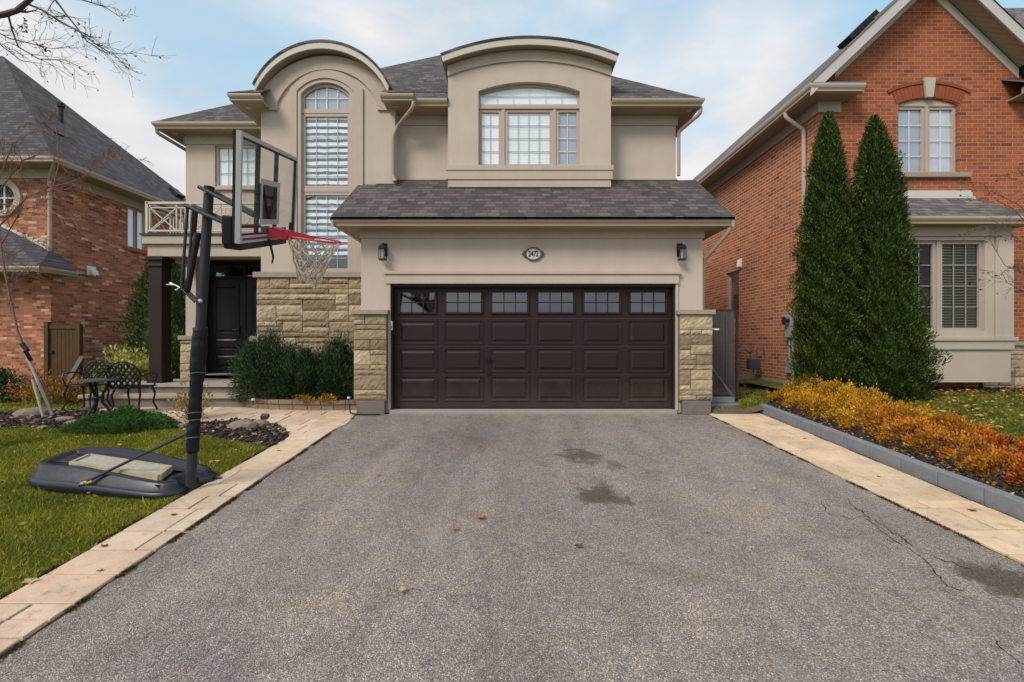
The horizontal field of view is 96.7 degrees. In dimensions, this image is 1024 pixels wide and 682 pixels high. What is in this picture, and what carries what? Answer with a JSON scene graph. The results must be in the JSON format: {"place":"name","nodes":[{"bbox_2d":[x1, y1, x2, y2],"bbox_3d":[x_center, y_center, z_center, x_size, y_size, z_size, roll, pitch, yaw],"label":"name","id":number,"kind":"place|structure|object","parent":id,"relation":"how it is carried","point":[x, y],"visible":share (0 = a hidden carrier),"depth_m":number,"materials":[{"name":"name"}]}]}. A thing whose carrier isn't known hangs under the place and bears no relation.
{"place":"outdoors","nodes":[
{"label":"outdoors","id":0,"kind":"place"},
{"bbox_2d":[0,386,104,411],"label":"grass","id":1,"kind":"structure","parent":0,"point":[9,406],"depth_m":8.68,"materials":[{"name":"plant"}]},
{"bbox_2d":[0,56,185,386],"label":"brick house","id":2,"kind":"structure","parent":0,"point":[113,249],"depth_m":12.94,"materials":[{"name":"brick"}]},
{"bbox_2d":[0,178,21,215],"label":"round window","id":3,"kind":"structure","parent":2,"relation":"in","point":[14,188],"depth_m":12.10,"materials":[{"name":"paint"}]},
{"bbox_2d":[44,322,82,387],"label":"wooden gate","id":4,"kind":"structure","parent":2,"relation":"attached to","point":[63,348],"depth_m":11.97,"materials":[{"name":"brown wood"}]},
{"bbox_2d":[127,207,135,247],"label":"window","id":5,"kind":"structure","parent":2,"relation":"in","point":[131,213],"depth_m":14.77,"materials":[{"name":"glass"}]},
{"bbox_2d":[137,210,143,249],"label":"window","id":6,"kind":"structure","parent":2,"relation":"in","point":[140,215],"depth_m":15.13,"materials":[{"name":"glass"}]},
{"bbox_2d":[0,415,353,654],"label":"path","id":7,"kind":"structure","parent":0,"point":[52,595],"depth_m":3.24,"materials":[{"name":"beige stone"}]},
{"bbox_2d":[100,407,355,435],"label":"walkway","id":8,"kind":"structure","parent":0,"point":[293,421],"depth_m":7.61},
{"bbox_2d":[104,361,157,409],"bbox_3d":[-6.518,0.778,7.826,0.566,0.890,0.558,0,0,-9],"label":"patio chair","id":9,"kind":"object","parent":8,"relation":"on","point":[128,386],"visible":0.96,"depth_m":7.61,"materials":[{"name":"metal"}]},
{"bbox_2d":[245,398,355,410],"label":"planter curb","id":10,"kind":"structure","parent":8,"relation":"on","point":[282,404],"depth_m":8.04,"materials":[{"name":"stone"}]},
{"bbox_2d":[0,386,680,597],"bbox_3d":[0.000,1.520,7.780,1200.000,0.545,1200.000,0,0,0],"label":"ground","id":11,"kind":"structure","parent":0,"point":[80,408],"depth_m":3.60,"materials":[{"name":"green plant"}]},
{"bbox_2d":[0,365,32,402],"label":"boxwood","id":12,"kind":"object","parent":11,"relation":"on","point":[4,378],"visible":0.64,"depth_m":9.20,"materials":[{"name":"green plant"}]},
{"bbox_2d":[0,367,88,404],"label":"russet shrub","id":13,"kind":"object","parent":11,"relation":"on","point":[72,391],"visible":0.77,"depth_m":8.81,"materials":[{"name":"orange plant"}]},
{"bbox_2d":[67,356,84,381],"bbox_3d":[-11.129,0.710,11.600,0.452,0.672,0.060,0,0,0],"label":"plank","id":14,"kind":"object","parent":11,"relation":"on","point":[78,363],"visible":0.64,"depth_m":11.57,"materials":[{"name":"grey wood"}]},
{"bbox_2d":[0,0,173,96],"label":"street tree","id":15,"kind":"object","parent":11,"relation":"on","point":[20,7],"visible":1,"depth_m":5.26,"materials":[{"name":"brown plant"}]},
{"bbox_2d":[0,427,253,581],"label":"fallen leaves","id":16,"kind":"object","parent":11,"relation":"on","point":[72,499],"visible":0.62,"depth_m":4.13,"materials":[{"name":"brown plant"}]},
{"bbox_2d":[85,341,175,392],"bbox_3d":[-7.982,0.632,9.548,1.436,1.347,1.272,0,0,0],"label":"variegated shrub","id":17,"kind":"object","parent":11,"relation":"on","point":[136,361],"visible":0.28,"depth_m":9.42,"materials":[{"name":"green plant"}]},
{"bbox_2d":[0,411,287,447],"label":"mulch bed","id":18,"kind":"object","parent":11,"relation":"on","point":[218,432],"visible":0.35,"depth_m":6.58,"materials":[{"name":"brown wood"}]},
{"bbox_2d":[12,407,49,417],"bbox_3d":[-8.022,1.182,7.597,0.532,0.144,0.449,0,0,0],"label":"rock","id":19,"kind":"object","parent":18,"relation":"on","point":[24,412],"visible":0.7,"depth_m":7.47,"materials":[{"name":"stone"}]},
{"bbox_2d":[31,379,44,416],"bbox_3d":[-7.649,0.946,7.350,0.228,0.665,0.040,0,0,0],"label":"stake","id":20,"kind":"object","parent":18,"relation":"on","point":[37,397],"visible":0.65,"depth_m":7.34,"materials":[{"name":"grey wood"}]},
{"bbox_2d":[22,349,54,416],"bbox_3d":[-7.712,0.716,7.425,0.506,1.219,0.040,0,0,-6],"label":"stake","id":21,"kind":"object","parent":18,"relation":"on","point":[40,387],"visible":0.65,"depth_m":7.42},
{"bbox_2d":[0,103,152,414],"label":"young tree","id":22,"kind":"object","parent":18,"relation":"on","point":[4,268],"visible":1,"depth_m":7.29,"materials":[{"name":"brown plant"}]},
{"bbox_2d":[60,359,114,410],"bbox_3d":[-7.615,0.778,8.174,0.566,0.890,0.558,0,0,-6],"label":"patio chair","id":23,"kind":"object","parent":18,"relation":"on","point":[84,384],"visible":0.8,"depth_m":8.35,"materials":[{"name":"metal"}]},
{"bbox_2d":[73,378,121,416],"bbox_3d":[-6.819,0.937,7.500,0.600,0.611,0.600,0,0,0],"label":"patio table","id":24,"kind":"object","parent":18,"relation":"on","point":[96,396],"visible":0.9,"depth_m":7.46,"materials":[{"name":"metal"}]},
{"bbox_2d":[57,403,181,433],"bbox_3d":[-5.772,1.113,6.749,1.748,0.396,0.950,0,0,0],"label":"heather","id":25,"kind":"object","parent":18,"relation":"on","point":[119,417],"visible":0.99,"depth_m":6.54,"materials":[{"name":"green plant"}]},
{"bbox_2d":[0,408,279,441],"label":"fallen leaves","id":26,"kind":"object","parent":18,"relation":"on","point":[183,425],"visible":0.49,"depth_m":6.75,"materials":[{"name":"brown plant"}]},
{"bbox_2d":[166,381,217,421],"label":"dry perennial","id":27,"kind":"object","parent":18,"relation":"in","point":[181,402],"visible":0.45,"depth_m":7.22,"materials":[{"name":"brown plant"}]},
{"bbox_2d":[226,419,257,429],"bbox_3d":[-3.987,1.229,6.754,0.439,0.144,0.321,0,0,0],"label":"rock","id":28,"kind":"object","parent":18,"relation":"on","point":[243,423],"visible":0.81,"depth_m":6.65,"materials":[{"name":"stone"}]},
{"bbox_2d":[108,260,185,377],"bbox_3d":[-9.354,-0.854,12.297,2.385,4.178,2.678,0,0,0],"label":"arborvitae","id":29,"kind":"object","parent":11,"relation":"on","point":[178,305],"visible":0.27,"depth_m":11.91,"materials":[{"name":"green plant"}]},
{"bbox_2d":[78,379,262,407],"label":"porch steps","id":30,"kind":"structure","parent":11,"relation":"on","point":[165,392],"depth_m":8.43,"materials":[{"name":"beige stone"}]},
{"bbox_2d":[171,320,185,378],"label":"clipped shrub","id":31,"kind":"object","parent":11,"relation":"on","point":[175,357],"visible":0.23,"depth_m":10.09,"materials":[{"name":"green plant"}]},
{"bbox_2d":[3,416,354,654],"bbox_3d":[-2.748,1.513,2.300,0.580,0.535,10.614,0,0,-1],"label":"path bedding","id":32,"kind":"object","parent":11,"relation":"on","point":[97,591],"visible":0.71,"depth_m":2.89,"materials":[{"name":"soil"}]},
{"bbox_2d":[0,441,280,599],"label":"weeds","id":33,"kind":"object","parent":32,"relation":"on","point":[122,528],"visible":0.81,"depth_m":3.53,"materials":[{"name":"green plant"}]},
{"bbox_2d":[29,129,340,499],"bbox_3d":[-3.214,-0.256,4.562,3.146,3.377,1.419,0,0,21],"label":"basketball hoop","id":34,"kind":"object","parent":11,"relation":"on","point":[57,473],"visible":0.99,"depth_m":4.21,"materials":[{"name":"grey paint"}]},
{"bbox_2d":[69,454,172,480],"bbox_3d":[-3.842,1.228,4.447,1.284,0.128,0.337,0,0,14],"label":"concrete paving slab","id":35,"kind":"object","parent":34,"relation":"on","point":[149,470],"visible":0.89,"depth_m":4.40,"materials":[{"name":"beige concrete"}]},
{"bbox_2d":[139,35,735,413],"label":"stucco house","id":36,"kind":"structure","parent":11,"relation":"on","point":[459,180],"depth_m":8.54,"materials":[{"name":"beige paint"}]},
{"bbox_2d":[206,279,256,372],"bbox_3d":[-5.965,-0.335,10.139,1.730,2.100,0.121,0,0,0],"label":"front door","id":37,"kind":"structure","parent":36,"relation":"in","point":[231,303],"depth_m":10.15,"materials":[{"name":"black paint"}]},
{"bbox_2d":[216,146,254,185],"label":"window","id":38,"kind":"structure","parent":36,"relation":"in","point":[224,154],"depth_m":9.92,"materials":[{"name":"glass"}]},
{"bbox_2d":[302,84,349,110],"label":"window","id":39,"kind":"structure","parent":36,"relation":"in","point":[326,97],"depth_m":8.85,"materials":[{"name":"glass"}]},
{"bbox_2d":[302,113,349,188],"bbox_3d":[-3.590,-3.675,8.840,0.940,1.460,0.070,0,0,0],"label":"window","id":40,"kind":"structure","parent":36,"relation":"in","point":[325,136],"depth_m":8.85,"materials":[{"name":"glass"}]},
{"bbox_2d":[302,192,349,270],"bbox_3d":[-3.590,-2.115,8.960,0.940,1.540,0.310,0,0,0],"label":"window","id":41,"kind":"structure","parent":36,"relation":"in","point":[317,207],"depth_m":8.85,"materials":[{"name":"glass"}]},
{"bbox_2d":[378,243,386,260],"bbox_3d":[-2.180,-1.512,7.692,0.121,0.305,0.174,0,0,0],"label":"wall lamp","id":42,"kind":"object","parent":36,"relation":"attached to","point":[382,247],"visible":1,"depth_m":7.67,"materials":[{"name":"black metal"}]},
{"bbox_2d":[479,109,501,164],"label":"window","id":43,"kind":"structure","parent":36,"relation":"in","point":[490,120],"depth_m":8.74,"materials":[{"name":"glass"}]},
{"bbox_2d":[479,85,578,104],"bbox_3d":[0.325,-4.690,8.725,1.920,0.410,0.070,0,0,0],"label":"window","id":44,"kind":"structure","parent":36,"relation":"in","point":[516,94],"depth_m":8.74,"materials":[{"name":"glass"}]},
{"bbox_2d":[505,109,552,164],"bbox_3d":[0.317,-3.875,8.725,0.915,1.100,0.070,0,0,0],"label":"window","id":45,"kind":"structure","parent":36,"relation":"in","point":[528,132],"depth_m":8.74,"materials":[{"name":"glass"}]},
{"bbox_2d":[394,288,671,408],"bbox_3d":[0.360,0.103,7.895,4.870,2.145,0.110,0,0,0],"label":"garage door","id":46,"kind":"structure","parent":36,"relation":"in","point":[455,348],"depth_m":7.90,"materials":[{"name":"brown paint"}]},
{"bbox_2d":[522,247,544,260],"bbox_3d":[0.364,-1.485,7.766,0.395,0.236,0.027,0,0,0],"label":"house number sign","id":47,"kind":"object","parent":36,"relation":"attached to","point":[533,253],"visible":1,"depth_m":7.76,"materials":[{"name":"white metal"}]},
{"bbox_2d":[556,109,578,164],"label":"window","id":48,"kind":"structure","parent":36,"relation":"in","point":[567,120],"depth_m":8.74,"materials":[{"name":"glass"}]},
{"bbox_2d":[677,243,686,260],"bbox_3d":[2.865,-1.512,7.692,0.121,0.305,0.174,0,0,0],"label":"wall lamp","id":49,"kind":"object","parent":36,"relation":"attached to","point":[681,247],"visible":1,"depth_m":7.67,"materials":[{"name":"black metal"}]},
{"bbox_2d":[389,409,676,413],"bbox_3d":[0.360,1.275,7.849,4.880,0.200,0.262,0,0,0],"label":"door apron","id":50,"kind":"object","parent":11,"relation":"on","point":[532,411],"depth_m":7.72,"materials":[{"name":"concrete"}]},
{"bbox_2d":[693,0,1023,388],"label":"brick house","id":51,"kind":"structure","parent":11,"relation":"on","point":[937,86],"depth_m":8.90,"materials":[{"name":"brick"}]},
{"bbox_2d":[728,270,738,321],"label":"window","id":52,"kind":"structure","parent":51,"relation":"in","point":[736,272],"depth_m":12.67,"materials":[{"name":"paint"}]},
{"bbox_2d":[746,345,765,379],"bbox_3d":[5.784,0.612,10.780,0.447,1.027,0.180,0,0,0],"label":"gas meter","id":53,"kind":"object","parent":51,"relation":"attached to","point":[753,364],"visible":0.98,"depth_m":10.71,"materials":[{"name":"grey metal"}]},
{"bbox_2d":[781,312,796,383],"bbox_3d":[5.889,0.160,9.690,0.219,1.530,0.260,0,0,0],"label":"electricity meter","id":54,"kind":"object","parent":51,"relation":"attached to","point":[787,320],"visible":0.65,"depth_m":9.66,"materials":[{"name":"grey metal"}]},
{"bbox_2d":[898,107,923,171],"bbox_3d":[7.833,-3.947,8.995,0.556,1.323,0.070,0,0,0],"label":"window","id":55,"kind":"structure","parent":51,"relation":"in","point":[910,119],"depth_m":9.00,"materials":[{"name":"glass"}]},
{"bbox_2d":[908,241,935,330],"bbox_3d":[7.512,-1.015,8.415,0.587,1.660,0.070,0,0,0],"label":"window","id":56,"kind":"structure","parent":51,"relation":"in","point":[927,254],"depth_m":8.43,"materials":[{"name":"glass"}]},
{"bbox_2d":[928,107,954,171],"bbox_3d":[8.449,-3.947,8.995,0.556,1.323,0.070,0,0,0],"label":"window","id":57,"kind":"structure","parent":51,"relation":"in","point":[941,120],"depth_m":9.00,"materials":[{"name":"glass"}]},
{"bbox_2d":[940,241,981,330],"bbox_3d":[8.263,-1.015,8.415,0.795,1.660,0.070,0,0,0],"label":"window","id":58,"kind":"structure","parent":51,"relation":"in","point":[960,302],"depth_m":8.43,"materials":[{"name":"glass"}]},
{"bbox_2d":[767,399,1023,497],"bbox_3d":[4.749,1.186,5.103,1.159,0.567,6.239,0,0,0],"label":"bark mulch","id":59,"kind":"object","parent":11,"relation":"on","point":[1012,488],"visible":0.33,"depth_m":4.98,"materials":[{"name":"brown wood"}]},
{"bbox_2d":[767,386,796,401],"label":"shrub","id":60,"kind":"object","parent":59,"relation":"on","point":[778,394],"visible":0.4,"depth_m":8.00,"materials":[{"name":"yellow plant"}]},
{"bbox_2d":[783,373,812,393],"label":"shrub","id":61,"kind":"object","parent":59,"relation":"on","point":[790,384],"visible":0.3,"depth_m":8.06,"materials":[{"name":"yellow plant"}]},
{"bbox_2d":[782,381,816,406],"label":"shrub","id":62,"kind":"object","parent":59,"relation":"on","point":[807,386],"visible":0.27,"depth_m":7.64,"materials":[{"name":"yellow plant"}]},
{"bbox_2d":[783,388,821,413],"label":"shrub","id":63,"kind":"object","parent":59,"relation":"on","point":[803,405],"visible":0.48,"depth_m":7.24,"materials":[{"name":"yellow plant"}]},
{"bbox_2d":[801,375,839,395],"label":"shrub","id":64,"kind":"object","parent":59,"relation":"on","point":[818,380],"visible":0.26,"depth_m":7.72,"materials":[{"name":"yellow plant"}]},
{"bbox_2d":[808,393,842,418],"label":"shrub","id":65,"kind":"object","parent":59,"relation":"on","point":[820,400],"visible":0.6,"depth_m":6.87,"materials":[{"name":"yellow plant"}]},
{"bbox_2d":[817,377,855,401],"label":"shrub","id":66,"kind":"object","parent":59,"relation":"on","point":[834,387],"visible":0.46,"depth_m":7.40,"materials":[{"name":"yellow plant"}]},
{"bbox_2d":[818,390,863,423],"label":"shrub","id":67,"kind":"object","parent":59,"relation":"on","point":[832,406],"visible":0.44,"depth_m":6.54,"materials":[{"name":"yellow plant"}]},
{"bbox_2d":[827,385,869,403],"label":"shrub","id":68,"kind":"object","parent":59,"relation":"on","point":[849,390],"visible":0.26,"depth_m":6.99,"materials":[{"name":"yellow plant"}]},
{"bbox_2d":[834,400,878,428],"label":"shrub","id":69,"kind":"object","parent":59,"relation":"on","point":[846,421],"visible":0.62,"depth_m":6.23,"materials":[{"name":"yellow plant"}]},
{"bbox_2d":[840,383,891,405],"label":"shrub","id":70,"kind":"object","parent":59,"relation":"on","point":[861,391],"visible":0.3,"depth_m":6.63,"materials":[{"name":"yellow plant"}]},
{"bbox_2d":[857,395,907,420],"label":"shrub","id":71,"kind":"object","parent":59,"relation":"on","point":[882,400],"visible":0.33,"depth_m":6.24,"materials":[{"name":"yellow plant"}]},
{"bbox_2d":[859,401,911,435],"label":"shrub","id":72,"kind":"object","parent":59,"relation":"on","point":[887,412],"visible":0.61,"depth_m":5.82,"materials":[{"name":"orange plant"}]},
{"bbox_2d":[769,403,1023,495],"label":"fallen leaves","id":73,"kind":"object","parent":59,"relation":"on","point":[995,483],"visible":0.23,"depth_m":4.84,"materials":[{"name":"brown plant"}]},
{"bbox_2d":[873,413,941,441],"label":"shrub","id":74,"kind":"object","parent":59,"relation":"on","point":[909,425],"visible":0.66,"depth_m":5.50,"materials":[{"name":"orange plant"}]},
{"bbox_2d":[880,402,936,423],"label":"shrub","id":75,"kind":"object","parent":59,"relation":"on","point":[917,409],"visible":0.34,"depth_m":5.89,"materials":[{"name":"yellow plant"}]},
{"bbox_2d":[898,426,968,456],"bbox_3d":[4.776,1.117,5.099,0.741,0.332,0.545,0,0,0],"label":"shrub","id":76,"kind":"object","parent":59,"relation":"on","point":[923,443],"visible":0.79,"depth_m":5.10,"materials":[{"name":"orange plant"}]},
{"bbox_2d":[917,409,969,430],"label":"shrub","id":77,"kind":"object","parent":59,"relation":"on","point":[938,417],"visible":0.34,"depth_m":5.50,"materials":[{"name":"orange plant"}]},
{"bbox_2d":[932,409,994,445],"bbox_3d":[5.175,0.991,5.232,0.644,0.438,0.423,0,0,-8],"label":"shrub","id":78,"kind":"object","parent":59,"relation":"on","point":[957,423],"visible":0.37,"depth_m":5.17,"materials":[{"name":"orange plant"}]},
{"bbox_2d":[937,429,1006,463],"bbox_3d":[4.814,1.106,4.770,0.553,0.392,0.450,0,0,36],"label":"shrub","id":79,"kind":"object","parent":59,"relation":"on","point":[973,443],"visible":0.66,"depth_m":4.76,"materials":[{"name":"orange plant"}]},
{"bbox_2d":[954,444,1023,478],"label":"shrub","id":80,"kind":"object","parent":59,"relation":"on","point":[989,464],"visible":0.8,"depth_m":4.38,"materials":[{"name":"orange plant"}]},
{"bbox_2d":[959,427,1023,452],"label":"shrub","id":81,"kind":"object","parent":59,"relation":"on","point":[993,438],"visible":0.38,"depth_m":4.78,"materials":[{"name":"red plant"}]},
{"bbox_2d":[1000,444,1023,486],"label":"shrub","id":82,"kind":"object","parent":59,"relation":"on","point":[1017,469],"visible":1,"depth_m":4.12,"materials":[{"name":"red plant"}]},
{"bbox_2d":[0,414,1023,681],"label":"driveway","id":83,"kind":"structure","parent":0,"point":[308,564],"depth_m":2.90,"materials":[{"name":"grey asphalt"}]},
{"bbox_2d":[0,417,353,662],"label":"weeds","id":84,"kind":"object","parent":83,"relation":"on","point":[78,604],"visible":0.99,"depth_m":3.35,"materials":[{"name":"green plant"}]},
{"bbox_2d":[518,456,1022,663],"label":"driveway cracks","id":85,"kind":"object","parent":83,"relation":"on","point":[903,545],"visible":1,"depth_m":3.27,"materials":[{"name":"black asphalt"}]},
{"bbox_2d":[0,0,1023,195],"label":"sky","id":86,"kind":"structure","parent":0,"point":[743,57],"materials":[{"name":"blue"}]},
{"bbox_2d":[711,380,788,413],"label":"side yard","id":87,"kind":"structure","parent":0,"point":[739,409],"depth_m":9.71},
{"bbox_2d":[712,309,733,382],"bbox_3d":[4.460,0.185,11.580,2.320,1.980,0.120,0,0,0],"label":"wood fence","id":88,"kind":"object","parent":87,"relation":"on","point":[716,349],"visible":0.16,"depth_m":11.56,"materials":[{"name":"grey wood"}]},
{"bbox_2d":[712,309,737,401],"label":"gate","id":89,"kind":"structure","parent":87,"relation":"on","point":[735,396],"depth_m":8.33,"materials":[{"name":"grey wood"}]},
{"bbox_2d":[711,402,739,406],"bbox_3d":[3.735,1.180,8.265,0.630,0.130,0.470,0,0,0],"label":"stone step","id":90,"kind":"object","parent":87,"relation":"on","point":[722,404],"visible":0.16,"depth_m":8.03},
{"bbox_2d":[711,397,733,402],"bbox_3d":[3.750,1.064,8.330,0.500,0.098,0.300,0,0,0],"label":"stone step","id":91,"kind":"object","parent":90,"relation":"on","point":[722,399],"visible":0.45,"depth_m":8.18,"materials":[{"name":"grey stone"}]},
{"bbox_2d":[711,390,773,413],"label":"grass","id":92,"kind":"structure","parent":87,"relation":"on","point":[754,398],"depth_m":8.13,"materials":[{"name":"green plant"}]},
{"bbox_2d":[712,380,776,395],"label":"fallen leaves","id":93,"kind":"object","parent":87,"relation":"on","point":[745,388],"visible":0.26,"depth_m":9.30,"materials":[{"name":"brown plant"}]},
{"bbox_2d":[707,414,1022,564],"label":"path bedding","id":94,"kind":"object","parent":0,"point":[890,501],"visible":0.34,"depth_m":4.13,"materials":[{"name":"soil"}]},
{"bbox_2d":[714,417,1023,566],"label":"weeds","id":95,"kind":"object","parent":94,"relation":"on","point":[908,510],"visible":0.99,"depth_m":3.99,"materials":[{"name":"green plant"}]},
{"bbox_2d":[743,399,1023,520],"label":"kerb","id":96,"kind":"structure","parent":94,"relation":"on","point":[1002,501],"depth_m":4.70,"materials":[{"name":"grey concrete"}]},
{"bbox_2d":[709,411,1023,564],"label":"path","id":97,"kind":"structure","parent":0,"point":[996,531],"depth_m":4.38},
{"bbox_2d":[756,411,1023,521],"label":"leaf debris","id":98,"kind":"object","parent":97,"relation":"on","point":[921,479],"visible":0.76,"depth_m":4.42,"materials":[{"name":"brown plant"}]},
{"bbox_2d":[732,379,1023,456],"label":"lawn","id":99,"kind":"structure","parent":0,"point":[772,384],"depth_m":8.58,"materials":[{"name":"green plant"}]},
{"bbox_2d":[784,110,870,390],"bbox_3d":[5.572,-1.532,8.063,1.323,5.143,1.312,0,0,-38],"label":"arborvitae","id":100,"kind":"object","parent":99,"relation":"on","point":[826,304],"visible":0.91,"depth_m":7.84,"materials":[{"name":"green plant"}]},
{"bbox_2d":[844,114,952,401],"bbox_3d":[6.446,-1.464,7.953,1.732,5.012,1.692,0,0,0],"label":"arborvitae","id":101,"kind":"object","parent":99,"relation":"on","point":[897,353],"visible":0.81,"depth_m":7.64,"materials":[{"name":"green plant"}]},
{"bbox_2d":[891,385,1023,396],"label":"fallen leaves","id":102,"kind":"object","parent":99,"relation":"on","point":[998,390],"visible":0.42,"depth_m":8.38,"materials":[{"name":"brown plant"}]},
{"bbox_2d":[894,388,1023,450],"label":"fallen leaves","id":103,"kind":"object","parent":99,"relation":"on","point":[955,402],"visible":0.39,"depth_m":7.16,"materials":[{"name":"yellow plant"}]},
{"bbox_2d":[957,160,1023,297],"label":"crabapple tree","id":104,"kind":"object","parent":99,"relation":"on","point":[1013,267],"visible":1,"depth_m":6.81,"materials":[{"name":"brown plant"}]},
{"bbox_2d":[871,391,1023,451],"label":"grass","id":105,"kind":"structure","parent":0,"point":[1011,417],"depth_m":7.00,"materials":[{"name":"green plant"}]},
{"label":"planter soil","id":106,"kind":"structure","parent":0,"visible":0},
{"bbox_2d":[223,319,298,402],"bbox_3d":[-4.510,0.362,8.404,1.586,1.561,0.810,0,0,0],"label":"yew shrub","id":107,"kind":"object","parent":106,"relation":"on","point":[268,350],"visible":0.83,"depth_m":8.25,"materials":[{"name":"green plant"}]},
{"bbox_2d":[269,337,335,398],"bbox_3d":[-3.763,0.528,8.344,1.336,1.229,0.806,0,0,0],"label":"yew shrub","id":108,"kind":"object","parent":106,"relation":"on","point":[305,360],"visible":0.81,"depth_m":8.18,"materials":[{"name":"green plant"}]},
{"bbox_2d":[316,393,339,402],"bbox_3d":[-3.224,0.990,7.963,0.386,0.205,0.197,0,0,0],"label":"chrysanthemum","id":109,"kind":"object","parent":106,"relation":"on","point":[325,395],"visible":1,"depth_m":7.96,"materials":[{"name":"yellow plant"}]},
{"bbox_2d":[304,331,353,399],"bbox_3d":[-3.162,0.446,8.307,1.176,1.403,0.802,0,0,0],"label":"yew shrub","id":110,"kind":"object","parent":106,"relation":"on","point":[338,357],"visible":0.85,"depth_m":8.16,"materials":[{"name":"green plant"}]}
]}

